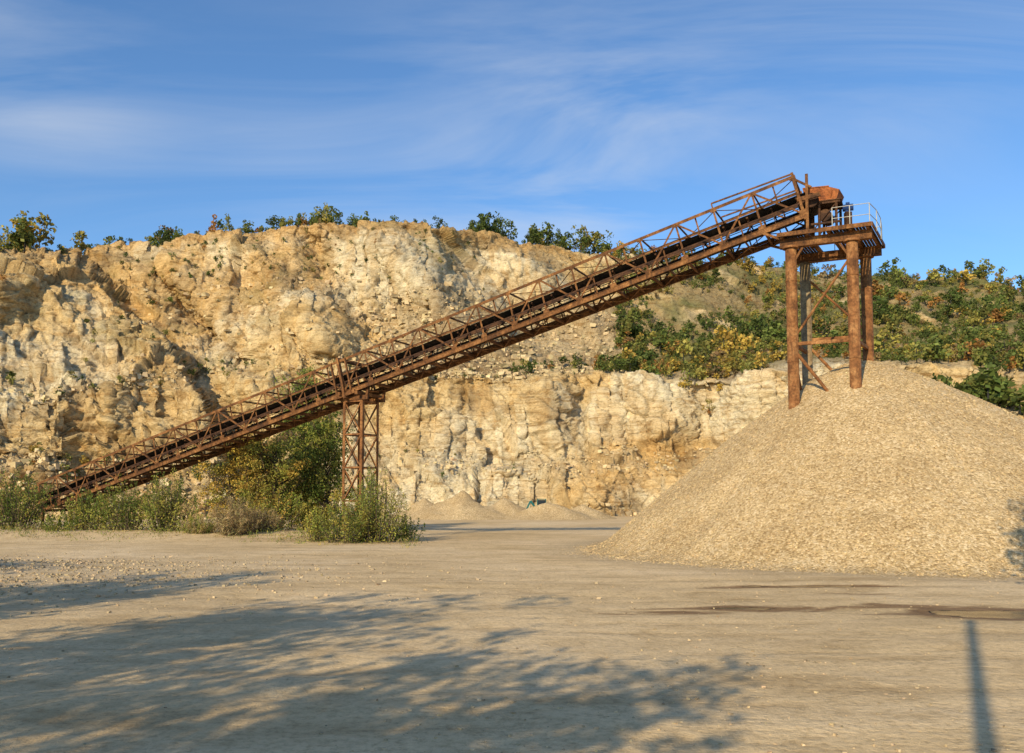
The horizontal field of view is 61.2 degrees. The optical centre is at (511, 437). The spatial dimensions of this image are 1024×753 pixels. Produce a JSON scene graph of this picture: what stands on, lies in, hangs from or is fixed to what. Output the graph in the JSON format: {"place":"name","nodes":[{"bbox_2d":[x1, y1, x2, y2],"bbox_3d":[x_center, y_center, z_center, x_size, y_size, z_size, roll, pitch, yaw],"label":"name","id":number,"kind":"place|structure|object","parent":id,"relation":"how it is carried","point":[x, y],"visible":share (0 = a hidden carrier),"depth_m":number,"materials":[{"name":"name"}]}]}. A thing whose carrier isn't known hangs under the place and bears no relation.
{"place":"outdoors","nodes":[
{"label":"outdoors","id":0,"kind":"place"},
{"bbox_2d":[0,516,1023,752],"bbox_3d":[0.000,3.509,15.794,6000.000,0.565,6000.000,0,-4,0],"label":"ground","id":1,"kind":"structure","parent":0,"point":[231,664],"depth_m":14.63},
{"bbox_2d":[0,464,60,529],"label":"willow shrub","id":2,"kind":"object","parent":1,"relation":"on","point":[11,503],"visible":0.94,"depth_m":60.52,"materials":[{"name":"green plant"}]},
{"bbox_2d":[34,511,83,531],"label":"shrub","id":3,"kind":"object","parent":1,"relation":"on","point":[58,523],"visible":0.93,"depth_m":56.51,"materials":[{"name":"green plant"}]},
{"bbox_2d":[59,487,114,529],"bbox_3d":[-28.780,4.878,58.928,3.246,3.013,3.857,-1,-4,13],"label":"willow shrub","id":4,"kind":"object","parent":1,"relation":"on","point":[80,514],"visible":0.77,"depth_m":58.33,"materials":[{"name":"green plant"}]},
{"bbox_2d":[84,479,153,530],"bbox_3d":[-25.887,4.494,57.874,4.389,3.592,4.070,0,-4,0],"label":"willow shrub","id":5,"kind":"object","parent":1,"relation":"on","point":[123,508],"visible":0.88,"depth_m":57.21,"materials":[{"name":"green plant"}]},
{"bbox_2d":[139,463,202,530],"bbox_3d":[-22.438,3.973,56.853,3.983,4.513,4.089,0,-4,0],"label":"willow shrub","id":6,"kind":"object","parent":1,"relation":"on","point":[157,512],"visible":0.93,"depth_m":56.52,"materials":[{"name":"green plant"}]},
{"bbox_2d":[177,514,217,533],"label":"dry grass clump","id":7,"kind":"object","parent":1,"relation":"on","point":[201,526],"visible":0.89,"depth_m":54.31,"materials":[{"name":"beige plant"}]},
{"bbox_2d":[0,520,428,547],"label":"roadside weeds","id":8,"kind":"object","parent":1,"relation":"on","point":[138,528],"visible":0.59,"depth_m":53.94,"materials":[{"name":"green plant"}]},
{"bbox_2d":[209,495,264,535],"bbox_3d":[-17.106,4.830,53.885,3.288,2.646,3.448,0,-4,0],"label":"dry grass clump","id":9,"kind":"object","parent":1,"relation":"on","point":[241,518],"visible":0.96,"depth_m":53.29,"materials":[{"name":"beige plant"}]},
{"bbox_2d":[187,420,316,520],"bbox_3d":[-18.764,2.689,62.980,8.953,8.707,8.519,0,-4,0],"label":"autumn tree","id":10,"kind":"object","parent":1,"relation":"on","point":[230,468],"visible":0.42,"depth_m":61.47,"materials":[{"name":"green plant"}]},
{"bbox_2d":[248,505,284,531],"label":"dry grass clump","id":11,"kind":"object","parent":1,"relation":"on","point":[271,521],"visible":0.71,"depth_m":55.48,"materials":[{"name":"beige plant"}]},
{"bbox_2d":[223,480,315,530],"bbox_3d":[-16.555,4.802,59.991,6.048,3.663,6.077,0,-4,0],"label":"willow shrub","id":12,"kind":"object","parent":1,"relation":"on","point":[302,505],"visible":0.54,"depth_m":59.50,"materials":[{"name":"green plant"}]},
{"bbox_2d":[225,432,321,530],"bbox_3d":[-16.943,3.237,62.672,6.528,7.500,8.191,0,-4,0],"label":"autumn tree","id":13,"kind":"object","parent":1,"relation":"on","point":[286,475],"visible":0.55,"depth_m":61.58,"materials":[{"name":"green plant"}]},
{"bbox_2d":[271,362,342,529],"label":"poplar tree","id":14,"kind":"object","parent":1,"relation":"on","point":[299,428],"visible":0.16,"depth_m":66.64,"materials":[{"name":"green plant"}]},
{"bbox_2d":[297,505,332,541],"bbox_3d":[-11.346,5.019,50.205,2.079,2.220,1.675,3,-5,-35],"label":"shrub","id":15,"kind":"object","parent":1,"relation":"on","point":[312,531],"visible":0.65,"depth_m":50.05,"materials":[{"name":"green plant"}]},
{"bbox_2d":[286,401,356,529],"bbox_3d":[-13.948,2.044,64.157,6.215,10.244,5.488,2,-5,-30],"label":"poplar tree","id":16,"kind":"object","parent":1,"relation":"on","point":[330,441],"visible":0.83,"depth_m":63.41,"materials":[{"name":"green plant"}]},
{"bbox_2d":[313,494,373,543],"bbox_3d":[-9.554,4.616,49.794,3.343,3.050,3.754,0,-4,0],"label":"willow shrub","id":17,"kind":"object","parent":1,"relation":"on","point":[344,519],"visible":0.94,"depth_m":49.29,"materials":[{"name":"green plant"}]},
{"bbox_2d":[0,551,715,631],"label":"gravel spill","id":18,"kind":"object","parent":1,"relation":"on","point":[64,565],"visible":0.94,"depth_m":28.34,"materials":[{"name":"gravel"}]},
{"bbox_2d":[337,387,385,533],"bbox_3d":[-9.438,1.864,54.603,2.287,9.799,3.050,-2,-4,26],"label":"conveyor support trestle","id":19,"kind":"object","parent":1,"relation":"on","point":[360,399],"visible":0.52,"depth_m":54.19,"materials":[{"name":"metal"}]},
{"bbox_2d":[345,465,410,542],"bbox_3d":[-7.966,3.888,50.833,3.937,4.627,4.071,2,-4,-26],"label":"willow shrub","id":20,"kind":"object","parent":1,"relation":"on","point":[377,520],"visible":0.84,"depth_m":50.29,"materials":[{"name":"green plant"}]},
{"bbox_2d":[387,512,425,540],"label":"shrub","id":21,"kind":"object","parent":1,"relation":"on","point":[409,533],"visible":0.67,"depth_m":52.04,"materials":[{"name":"green plant"}]},
{"bbox_2d":[36,175,816,529],"bbox_3d":[-10.471,-2.695,55.452,57.173,18.814,3.400,-2,-4,26],"label":"belt conveyor","id":22,"kind":"object","parent":1,"relation":"on","point":[782,207],"visible":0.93,"depth_m":51.67,"materials":[{"name":"metal"}]},
{"bbox_2d":[383,490,616,519],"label":"gravel heap","id":23,"kind":"object","parent":1,"relation":"on","point":[462,505],"visible":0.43,"depth_m":104.89,"materials":[{"name":"beige gravel"}]},
{"bbox_2d":[2,551,1023,752],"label":"loose stones","id":24,"kind":"object","parent":1,"relation":"on","point":[663,703],"visible":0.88,"depth_m":11.76,"materials":[{"name":"beige stone"}]},
{"bbox_2d":[526,499,545,508],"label":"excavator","id":25,"kind":"object","parent":1,"relation":"on","point":[540,501],"visible":0.35,"depth_m":111.52,"materials":[{"name":"teal metal"}]},
{"bbox_2d":[553,361,1023,579],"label":"gravel pile","id":26,"kind":"object","parent":1,"relation":"on","point":[927,526],"visible":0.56,"depth_m":35.42,"materials":[{"name":"beige gravel"}]},
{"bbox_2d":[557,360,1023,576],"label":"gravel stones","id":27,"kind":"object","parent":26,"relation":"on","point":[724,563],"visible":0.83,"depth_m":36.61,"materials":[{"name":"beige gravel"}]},
{"bbox_2d":[711,172,884,409],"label":"conveyor support tower","id":28,"kind":"structure","parent":1,"relation":"on","point":[847,241],"depth_m":42.58,"materials":[{"name":"metal"}]},
{"bbox_2d":[0,219,1023,520],"bbox_3d":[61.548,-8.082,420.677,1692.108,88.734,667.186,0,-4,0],"label":"quarry wall","id":29,"kind":"structure","parent":0,"point":[50,301],"depth_m":137.74,"materials":[{"name":"beige stone"}]},
{"bbox_2d":[0,203,1022,290],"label":"distant tree row","id":30,"kind":"object","parent":29,"relation":"on","point":[21,238],"visible":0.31,"depth_m":178.73,"materials":[{"name":"green plant"}]},
{"bbox_2d":[0,223,1023,511],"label":"rock ledge","id":31,"kind":"object","parent":29,"relation":"on","point":[990,383],"visible":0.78,"depth_m":136.44,"materials":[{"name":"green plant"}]},
{"bbox_2d":[0,269,1023,519],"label":"rock rubble","id":32,"kind":"object","parent":29,"relation":"on","point":[384,351],"visible":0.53,"depth_m":142.98,"materials":[{"name":"stone"}]},
{"bbox_2d":[609,247,1023,373],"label":"hillside scrub","id":33,"kind":"object","parent":29,"relation":"on","point":[773,334],"visible":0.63,"depth_m":187.79,"materials":[{"name":"green plant"}]},
{"bbox_2d":[0,0,1023,288],"label":"sky","id":34,"kind":"structure","parent":0,"point":[628,119],"materials":[{"name":"blue"}]}
]}

